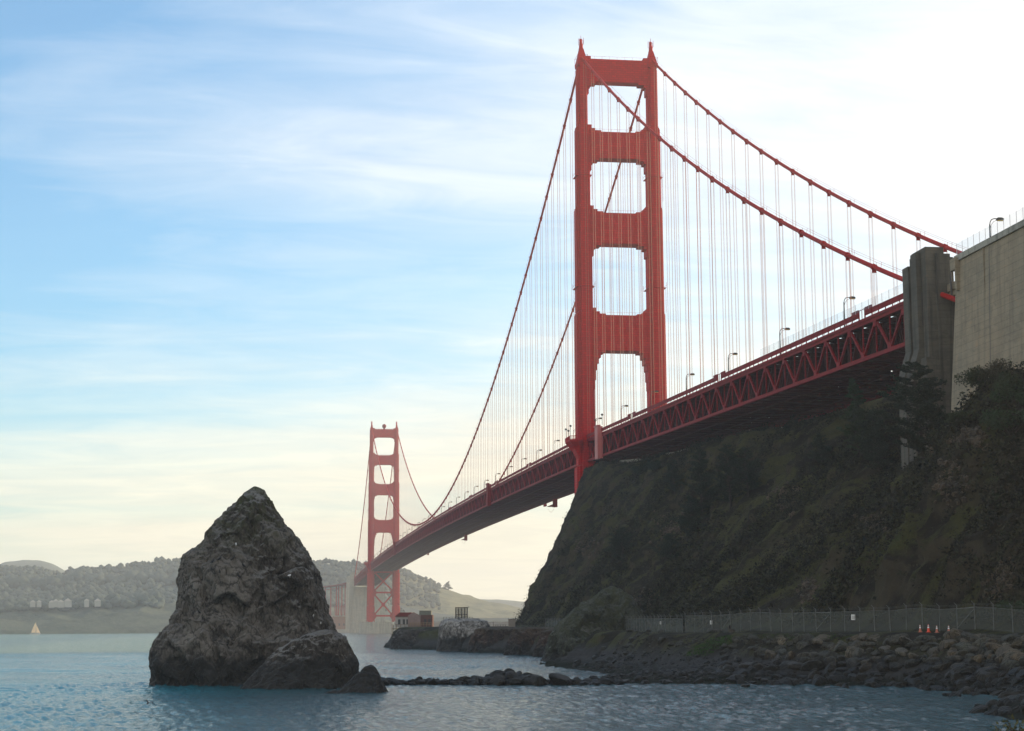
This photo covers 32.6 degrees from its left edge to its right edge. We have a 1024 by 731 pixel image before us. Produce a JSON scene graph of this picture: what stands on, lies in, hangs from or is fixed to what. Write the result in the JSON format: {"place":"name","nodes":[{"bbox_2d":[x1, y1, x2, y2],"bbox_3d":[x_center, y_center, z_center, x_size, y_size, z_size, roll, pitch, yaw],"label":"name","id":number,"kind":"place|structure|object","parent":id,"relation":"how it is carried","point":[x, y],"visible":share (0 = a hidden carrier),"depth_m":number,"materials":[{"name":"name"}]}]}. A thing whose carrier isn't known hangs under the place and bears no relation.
{"place":"outdoors","nodes":[
{"label":"outdoors","id":0,"kind":"place"},
{"bbox_2d":[0,602,391,633],"bbox_3d":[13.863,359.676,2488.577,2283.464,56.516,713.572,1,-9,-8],"label":"shore","id":1,"kind":"structure","parent":0,"point":[141,618],"depth_m":2478.92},
{"bbox_2d":[323,583,345,615],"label":"approach viaduct","id":2,"kind":"object","parent":1,"relation":"on","point":[336,588],"visible":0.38,"depth_m":2458.06,"materials":[{"name":"metal"}]},
{"bbox_2d":[331,616,344,628],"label":"brick fort","id":3,"kind":"structure","parent":1,"relation":"on","point":[339,622],"depth_m":2318.53,"materials":[{"name":"brick"}]},
{"bbox_2d":[345,576,349,628],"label":"concrete pylon","id":4,"kind":"object","parent":1,"relation":"on","point":[347,603],"visible":0.43,"depth_m":2304.54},
{"bbox_2d":[0,563,521,626],"bbox_3d":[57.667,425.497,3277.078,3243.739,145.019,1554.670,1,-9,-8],"label":"hills","id":5,"kind":"structure","parent":0,"point":[450,600],"depth_m":3247.68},
{"bbox_2d":[0,556,441,611],"bbox_3d":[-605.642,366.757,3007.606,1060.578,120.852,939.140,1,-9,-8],"label":"wood","id":6,"kind":"object","parent":5,"relation":"on","point":[20,590],"visible":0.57,"depth_m":3001.10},
{"bbox_2d":[1,560,524,608],"bbox_3d":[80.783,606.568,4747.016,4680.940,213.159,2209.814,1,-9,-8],"label":"distant hills","id":7,"kind":"structure","parent":0,"point":[44,564],"depth_m":4964.83,"materials":[{"name":"grey"}]},
{"bbox_2d":[75,584,519,624],"bbox_3d":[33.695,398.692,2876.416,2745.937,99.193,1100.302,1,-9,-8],"label":"wooded hills","id":8,"kind":"structure","parent":0,"point":[438,617],"depth_m":2870.09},
{"bbox_2d":[0,633,1023,730],"bbox_3d":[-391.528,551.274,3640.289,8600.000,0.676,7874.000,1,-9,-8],"label":"water","id":9,"kind":"structure","parent":0,"point":[74,682],"depth_m":173.41,"materials":[{"name":"liquid"}]},
{"bbox_2d":[148,486,337,686],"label":"sea stack","id":10,"kind":"object","parent":9,"relation":"in","point":[265,606],"visible":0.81,"depth_m":230.08,"materials":[{"name":"stone"}]},
{"bbox_2d":[240,629,358,689],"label":"rock","id":11,"kind":"object","parent":9,"relation":"in","point":[325,658],"visible":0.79,"depth_m":215.71,"materials":[{"name":"stone"}]},
{"bbox_2d":[336,629,358,632],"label":"sea wall","id":12,"kind":"structure","parent":9,"relation":"in","point":[348,630],"depth_m":2216.95,"materials":[{"name":"concrete"}]},
{"bbox_2d":[349,573,355,628],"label":"concrete pylon","id":13,"kind":"object","parent":12,"relation":"on","point":[352,575],"visible":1,"depth_m":2233.53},
{"bbox_2d":[353,587,384,628],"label":"pylon base","id":14,"kind":"object","parent":12,"relation":"on","point":[359,602],"visible":0.57,"depth_m":2231.06,"materials":[{"name":"concrete"}]},
{"bbox_2d":[339,665,388,692],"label":"rock","id":15,"kind":"object","parent":9,"relation":"in","point":[366,679],"visible":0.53,"depth_m":201.10,"materials":[{"name":"stone"}]},
{"bbox_2d":[359,621,398,633],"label":"pier fender","id":16,"kind":"object","parent":9,"relation":"in","point":[373,627],"visible":0.63,"depth_m":1883.12,"materials":[{"name":"concrete"}]},
{"bbox_2d":[490,675,504,685],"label":"boulder","id":17,"kind":"object","parent":9,"relation":"in","point":[498,680],"visible":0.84,"depth_m":223.28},
{"bbox_2d":[490,670,504,676],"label":"boulder","id":18,"kind":"object","parent":9,"relation":"in","point":[497,672],"visible":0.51,"depth_m":226.19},
{"bbox_2d":[505,671,517,678],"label":"boulder","id":19,"kind":"object","parent":9,"relation":"in","point":[510,674],"visible":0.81,"depth_m":224.05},
{"bbox_2d":[510,676,526,684],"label":"boulder","id":20,"kind":"object","parent":9,"relation":"in","point":[517,680],"visible":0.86,"depth_m":223.05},
{"bbox_2d":[529,674,545,685],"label":"boulder","id":21,"kind":"object","parent":9,"relation":"in","point":[536,680],"visible":0.92,"depth_m":222.10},
{"bbox_2d":[549,673,571,684],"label":"boulder","id":22,"kind":"object","parent":9,"relation":"in","point":[557,679],"visible":0.91,"depth_m":221.37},
{"bbox_2d":[354,38,965,621],"bbox_3d":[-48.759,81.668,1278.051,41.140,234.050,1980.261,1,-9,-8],"label":"suspension bridge","id":23,"kind":"structure","parent":9,"relation":"in","point":[868,354],"depth_m":652.43,"materials":[{"name":"red metal"}]},
{"bbox_2d":[0,0,1023,601],"label":"sky","id":24,"kind":"structure","parent":0,"point":[239,239],"materials":[{"name":"blue"}]},
{"bbox_2d":[384,369,1023,719],"bbox_3d":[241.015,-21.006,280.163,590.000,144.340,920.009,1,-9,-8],"label":"hillside","id":25,"kind":"structure","parent":0,"point":[887,587],"depth_m":300.08,"materials":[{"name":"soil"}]},
{"bbox_2d":[389,629,428,648],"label":"rock","id":26,"kind":"object","parent":25,"relation":"on","point":[404,639],"visible":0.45,"depth_m":589.04,"materials":[{"name":"stone"}]},
{"bbox_2d":[392,611,433,632],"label":"lighthouse building","id":27,"kind":"structure","parent":25,"relation":"on","point":[414,619],"depth_m":642.54,"materials":[{"name":"paint"}]},
{"bbox_2d":[436,618,489,650],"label":"rock","id":28,"kind":"object","parent":25,"relation":"on","point":[453,633],"visible":0.55,"depth_m":525.61,"materials":[{"name":"stone"}]},
{"bbox_2d":[455,607,467,617],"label":"steel cage","id":29,"kind":"object","parent":28,"relation":"on","point":[461,614],"visible":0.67,"depth_m":592.40,"materials":[{"name":"metal"}]},
{"bbox_2d":[466,627,517,652],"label":"rock","id":30,"kind":"object","parent":25,"relation":"on","point":[483,637],"visible":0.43,"depth_m":501.08,"materials":[{"name":"stone"}]},
{"bbox_2d":[503,627,553,654],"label":"rock","id":31,"kind":"object","parent":25,"relation":"on","point":[521,641],"visible":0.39,"depth_m":450.73,"materials":[{"name":"stone"}]},
{"bbox_2d":[532,629,552,656],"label":"rock","id":32,"kind":"object","parent":25,"relation":"on","point":[539,647],"visible":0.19,"depth_m":423.72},
{"bbox_2d":[545,618,563,626],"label":"chain link fence","id":33,"kind":"object","parent":25,"relation":"on","point":[551,623],"visible":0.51,"depth_m":478.72,"materials":[{"name":"grey"}]},
{"bbox_2d":[540,586,643,661],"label":"rocky outcrop","id":34,"kind":"object","parent":25,"relation":"on","point":[610,608],"visible":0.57,"depth_m":363.54,"materials":[{"name":"stone"}]},
{"bbox_2d":[558,473,665,541],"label":"grass","id":35,"kind":"structure","parent":25,"relation":"on","point":[607,497],"depth_m":576.81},
{"bbox_2d":[605,527,634,562],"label":"cypress tree","id":36,"kind":"object","parent":25,"relation":"on","point":[616,551],"visible":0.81,"depth_m":457.51,"materials":[{"name":"green plant"}]},
{"bbox_2d":[619,463,648,476],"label":"shrub","id":37,"kind":"object","parent":25,"relation":"on","point":[642,468],"visible":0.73,"depth_m":567.21,"materials":[{"name":"green plant"}]},
{"bbox_2d":[624,614,682,631],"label":"chain link fence","id":38,"kind":"object","parent":25,"relation":"on","point":[670,624],"visible":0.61,"depth_m":315.69,"materials":[{"name":"grey"}]},
{"bbox_2d":[662,459,684,494],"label":"cypress tree","id":39,"kind":"object","parent":25,"relation":"on","point":[669,473],"visible":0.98,"depth_m":477.39,"materials":[{"name":"green plant"}]},
{"bbox_2d":[668,496,709,537],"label":"cypress tree","id":40,"kind":"object","parent":25,"relation":"on","point":[690,516],"visible":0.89,"depth_m":400.67,"materials":[{"name":"green plant"}]},
{"bbox_2d":[677,448,719,515],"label":"cypress tree","id":41,"kind":"object","parent":25,"relation":"on","point":[707,496],"visible":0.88,"depth_m":408.80,"materials":[{"name":"green plant"}]},
{"bbox_2d":[387,628,1023,712],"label":"rubble","id":42,"kind":"object","parent":25,"relation":"on","point":[736,639],"visible":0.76,"depth_m":226.81,"materials":[{"name":"stone"}]},
{"bbox_2d":[683,635,731,655],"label":"grass","id":43,"kind":"structure","parent":25,"relation":"on","point":[701,650],"depth_m":260.74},
{"bbox_2d":[706,444,745,509],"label":"cypress tree","id":44,"kind":"object","parent":25,"relation":"on","point":[731,489],"visible":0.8,"depth_m":390.73,"materials":[{"name":"green plant"}]},
{"bbox_2d":[726,447,761,496],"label":"cypress tree","id":45,"kind":"object","parent":25,"relation":"on","point":[748,470],"visible":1,"depth_m":383.94,"materials":[{"name":"green plant"}]},
{"bbox_2d":[513,358,1023,626],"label":"scrub","id":46,"kind":"object","parent":25,"relation":"on","point":[825,600],"visible":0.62,"depth_m":304.10,"materials":[{"name":"green plant"}]},
{"bbox_2d":[765,649,775,659],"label":"boulder","id":47,"kind":"object","parent":25,"relation":"on","point":[770,654],"visible":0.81,"depth_m":236.11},
{"bbox_2d":[779,661,791,669],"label":"boulder","id":48,"kind":"object","parent":25,"relation":"on","point":[783,665],"visible":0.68,"depth_m":225.40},
{"bbox_2d":[785,651,795,659],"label":"boulder","id":49,"kind":"object","parent":25,"relation":"on","point":[790,655],"visible":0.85,"depth_m":230.53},
{"bbox_2d":[573,423,1016,607],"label":"outcrop stone","id":50,"kind":"object","parent":25,"relation":"on","point":[976,438],"visible":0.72,"depth_m":243.15,"materials":[{"name":"stone"}]},
{"bbox_2d":[787,661,803,669],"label":"boulder","id":51,"kind":"object","parent":25,"relation":"on","point":[793,665],"visible":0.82,"depth_m":222.95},
{"bbox_2d":[796,641,808,649],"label":"boulder","id":52,"kind":"object","parent":25,"relation":"on","point":[800,644],"visible":1,"depth_m":232.66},
{"bbox_2d":[738,633,869,639],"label":"grass","id":53,"kind":"structure","parent":25,"relation":"on","point":[834,635],"depth_m":237.44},
{"bbox_2d":[719,482,892,605],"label":"grass","id":54,"kind":"structure","parent":25,"relation":"on","point":[799,543],"depth_m":319.61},
{"bbox_2d":[801,660,824,670],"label":"boulder","id":55,"kind":"object","parent":25,"relation":"on","point":[811,665],"visible":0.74,"depth_m":220.93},
{"bbox_2d":[812,677,822,684],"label":"boulder","id":56,"kind":"object","parent":25,"relation":"on","point":[817,681],"visible":0.88,"depth_m":214.51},
{"bbox_2d":[812,634,830,644],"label":"boulder","id":57,"kind":"object","parent":25,"relation":"on","point":[817,640],"visible":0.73,"depth_m":229.71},
{"bbox_2d":[821,651,838,660],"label":"boulder","id":58,"kind":"object","parent":25,"relation":"on","point":[832,653],"visible":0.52,"depth_m":222.61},
{"bbox_2d":[824,661,836,673],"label":"boulder","id":59,"kind":"object","parent":25,"relation":"on","point":[830,666],"visible":0.85,"depth_m":217.67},
{"bbox_2d":[824,656,838,666],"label":"boulder","id":60,"kind":"object","parent":25,"relation":"on","point":[828,660],"visible":0.59,"depth_m":219.41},
{"bbox_2d":[834,640,848,651],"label":"boulder","id":61,"kind":"object","parent":25,"relation":"on","point":[841,645],"visible":0.75,"depth_m":222.61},
{"bbox_2d":[790,532,908,610],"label":"grass","id":62,"kind":"structure","parent":25,"relation":"on","point":[900,536],"depth_m":252.65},
{"bbox_2d":[836,378,871,456],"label":"cypress tree","id":63,"kind":"object","parent":25,"relation":"on","point":[855,414],"visible":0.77,"depth_m":345.51,"materials":[{"name":"green plant"}]},
{"bbox_2d":[846,657,861,667],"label":"boulder","id":64,"kind":"object","parent":25,"relation":"on","point":[851,662],"visible":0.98,"depth_m":216.07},
{"bbox_2d":[844,646,863,658],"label":"boulder","id":65,"kind":"object","parent":25,"relation":"on","point":[849,651],"visible":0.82,"depth_m":219.02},
{"bbox_2d":[685,601,1023,632],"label":"chain link fence","id":66,"kind":"object","parent":25,"relation":"on","point":[998,619],"visible":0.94,"depth_m":234.35,"materials":[{"name":"grey"}]},
{"bbox_2d":[852,648,862,657],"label":"boulder","id":67,"kind":"object","parent":25,"relation":"on","point":[858,652],"visible":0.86,"depth_m":217.89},
{"bbox_2d":[855,633,867,640],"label":"boulder","id":68,"kind":"object","parent":25,"relation":"on","point":[861,636],"visible":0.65,"depth_m":221.45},
{"bbox_2d":[859,662,871,672],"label":"boulder","id":69,"kind":"object","parent":25,"relation":"on","point":[864,667],"visible":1,"depth_m":213.39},
{"bbox_2d":[866,634,879,641],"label":"boulder","id":70,"kind":"object","parent":25,"relation":"on","point":[873,638],"visible":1,"depth_m":219.60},
{"bbox_2d":[876,662,889,671],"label":"boulder","id":71,"kind":"object","parent":25,"relation":"on","point":[882,666],"visible":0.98,"depth_m":211.65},
{"bbox_2d":[884,654,898,663],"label":"boulder","id":72,"kind":"object","parent":25,"relation":"on","point":[888,659],"visible":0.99,"depth_m":212.13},
{"bbox_2d":[889,662,901,670],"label":"boulder","id":73,"kind":"object","parent":25,"relation":"on","point":[894,666],"visible":1,"depth_m":210.83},
{"bbox_2d":[887,633,909,644],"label":"boulder","id":74,"kind":"object","parent":25,"relation":"on","point":[892,639],"visible":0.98,"depth_m":215.72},
{"bbox_2d":[895,647,907,656],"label":"boulder","id":75,"kind":"object","parent":25,"relation":"on","point":[901,651],"visible":0.96,"depth_m":212.07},
{"bbox_2d":[898,636,912,645],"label":"boulder","id":76,"kind":"object","parent":25,"relation":"on","point":[903,640],"visible":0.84,"depth_m":214.74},
{"bbox_2d":[865,361,956,457],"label":"cypress tree","id":77,"kind":"object","parent":25,"relation":"on","point":[930,411],"visible":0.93,"depth_m":279.08,"materials":[{"name":"green plant"}]},
{"bbox_2d":[904,659,920,666],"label":"boulder","id":78,"kind":"object","parent":25,"relation":"on","point":[911,662],"visible":1,"depth_m":209.04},
{"bbox_2d":[905,641,921,648],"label":"boulder","id":79,"kind":"object","parent":25,"relation":"on","point":[909,645],"visible":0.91,"depth_m":213.21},
{"bbox_2d":[916,635,934,640],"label":"boulder","id":80,"kind":"object","parent":25,"relation":"on","point":[922,637],"visible":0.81,"depth_m":213.40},
{"bbox_2d":[898,247,954,467],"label":"concrete pylon","id":81,"kind":"object","parent":25,"relation":"on","point":[929,313],"visible":0.58,"depth_m":310.99,"materials":[{"name":"concrete"}]},
{"bbox_2d":[927,646,939,655],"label":"boulder","id":82,"kind":"object","parent":25,"relation":"on","point":[933,650],"visible":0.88,"depth_m":208.25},
{"bbox_2d":[932,662,951,672],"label":"boulder","id":83,"kind":"object","parent":25,"relation":"on","point":[940,667],"visible":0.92,"depth_m":202.06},
{"bbox_2d":[939,639,957,650],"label":"boulder","id":84,"kind":"object","parent":25,"relation":"on","point":[945,644],"visible":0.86,"depth_m":206.88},
{"bbox_2d":[944,628,963,639],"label":"boulder","id":85,"kind":"object","parent":25,"relation":"on","point":[953,633],"visible":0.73,"depth_m":209.07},
{"bbox_2d":[946,655,963,662],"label":"boulder","id":86,"kind":"object","parent":25,"relation":"on","point":[953,658],"visible":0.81,"depth_m":201.15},
{"bbox_2d":[950,672,962,680],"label":"boulder","id":87,"kind":"object","parent":25,"relation":"on","point":[955,675],"visible":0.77,"depth_m":195.94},
{"bbox_2d":[944,410,979,425],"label":"shrub","id":88,"kind":"object","parent":25,"relation":"on","point":[961,415],"visible":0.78,"depth_m":246.16,"materials":[{"name":"green plant"}]},
{"bbox_2d":[957,680,968,688],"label":"boulder","id":89,"kind":"object","parent":25,"relation":"on","point":[962,683],"visible":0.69,"depth_m":192.37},
{"bbox_2d":[955,642,971,651],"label":"boulder","id":90,"kind":"object","parent":25,"relation":"on","point":[962,646],"visible":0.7,"depth_m":202.45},
{"bbox_2d":[962,686,973,693],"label":"boulder","id":91,"kind":"object","parent":25,"relation":"on","point":[967,690],"visible":0.53,"depth_m":186.92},
{"bbox_2d":[959,666,977,675],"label":"boulder","id":92,"kind":"object","parent":25,"relation":"on","point":[968,670],"visible":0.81,"depth_m":195.65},
{"bbox_2d":[960,632,978,641],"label":"boulder","id":93,"kind":"object","parent":25,"relation":"on","point":[969,636],"visible":0.67,"depth_m":203.96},
{"bbox_2d":[965,675,976,683],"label":"boulder","id":94,"kind":"object","parent":25,"relation":"on","point":[971,679],"visible":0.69,"depth_m":192.09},
{"bbox_2d":[954,365,998,392],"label":"shrub","id":95,"kind":"object","parent":25,"relation":"on","point":[970,379],"visible":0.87,"depth_m":253.23,"materials":[{"name":"green plant"}]},
{"bbox_2d":[970,654,985,663],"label":"boulder","id":96,"kind":"object","parent":25,"relation":"on","point":[978,658],"visible":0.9,"depth_m":197.32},
{"bbox_2d":[969,705,987,712],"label":"boulder","id":97,"kind":"object","parent":25,"relation":"on","point":[980,709],"visible":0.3,"depth_m":147.19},
{"bbox_2d":[949,207,1023,411],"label":"anchorage wall","id":98,"kind":"structure","parent":25,"relation":"on","point":[989,302],"depth_m":283.81,"materials":[{"name":"weathered concrete"},{"name":"dark weathered concrete"},{"name":"pale concrete"}]},
{"bbox_2d":[976,666,999,682],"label":"boulder","id":99,"kind":"object","parent":25,"relation":"on","point":[982,675],"visible":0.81,"depth_m":189.78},
{"bbox_2d":[984,709,997,715],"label":"boulder","id":100,"kind":"object","parent":25,"relation":"on","point":[993,712],"visible":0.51,"depth_m":142.03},
{"bbox_2d":[970,358,1014,380],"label":"shrub","id":101,"kind":"object","parent":25,"relation":"on","point":[995,365],"visible":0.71,"depth_m":251.77,"materials":[{"name":"green plant"}]},
{"bbox_2d":[987,643,1001,652],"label":"boulder","id":102,"kind":"object","parent":25,"relation":"on","point":[994,647],"visible":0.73,"depth_m":196.95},
{"bbox_2d":[978,406,1023,435],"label":"shrub","id":103,"kind":"object","parent":25,"relation":"on","point":[994,419],"visible":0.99,"depth_m":236.28,"materials":[{"name":"green plant"}]},
{"bbox_2d":[995,645,1012,656],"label":"boulder","id":104,"kind":"object","parent":25,"relation":"on","point":[1001,649],"visible":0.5,"depth_m":194.86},
{"bbox_2d":[997,706,1011,716],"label":"boulder","id":105,"kind":"object","parent":25,"relation":"on","point":[1004,710],"visible":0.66,"depth_m":140.30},
{"bbox_2d":[989,378,1023,410],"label":"shrub","id":106,"kind":"object","parent":25,"relation":"on","point":[1004,393],"visible":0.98,"depth_m":239.76,"materials":[{"name":"green plant"}]},
{"bbox_2d":[990,714,1023,730],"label":"shrub","id":107,"kind":"object","parent":25,"relation":"on","point":[1009,726],"visible":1,"depth_m":61.17,"materials":[{"name":"green plant"}]},
{"bbox_2d":[991,371,1023,396],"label":"shrub","id":108,"kind":"object","parent":25,"relation":"on","point":[1008,377],"visible":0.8,"depth_m":241.19,"materials":[{"name":"green plant"}]},
{"bbox_2d":[995,649,1020,661],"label":"boulder","id":109,"kind":"object","parent":25,"relation":"on","point":[1000,657],"visible":0.52,"depth_m":192.52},
{"bbox_2d":[997,691,1019,697],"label":"boulder","id":110,"kind":"object","parent":25,"relation":"on","point":[1003,694],"visible":0.36,"depth_m":174.92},
{"bbox_2d":[999,660,1018,670],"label":"boulder","id":111,"kind":"object","parent":25,"relation":"on","point":[1006,665],"visible":0.59,"depth_m":188.77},
{"bbox_2d":[995,599,1023,609],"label":"shrub","id":112,"kind":"object","parent":25,"relation":"on","point":[1019,605],"visible":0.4,"depth_m":211.24,"materials":[{"name":"green plant"}]},
{"bbox_2d":[1008,667,1023,676],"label":"boulder","id":113,"kind":"object","parent":25,"relation":"on","point":[1013,671],"visible":0.6,"depth_m":185.05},
{"bbox_2d":[1010,677,1023,684],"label":"boulder","id":114,"kind":"object","parent":25,"relation":"on","point":[1015,680],"visible":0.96,"depth_m":181.61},
{"bbox_2d":[1010,652,1023,660],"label":"boulder","id":115,"kind":"object","parent":25,"relation":"on","point":[1015,656],"visible":0.6,"depth_m":189.88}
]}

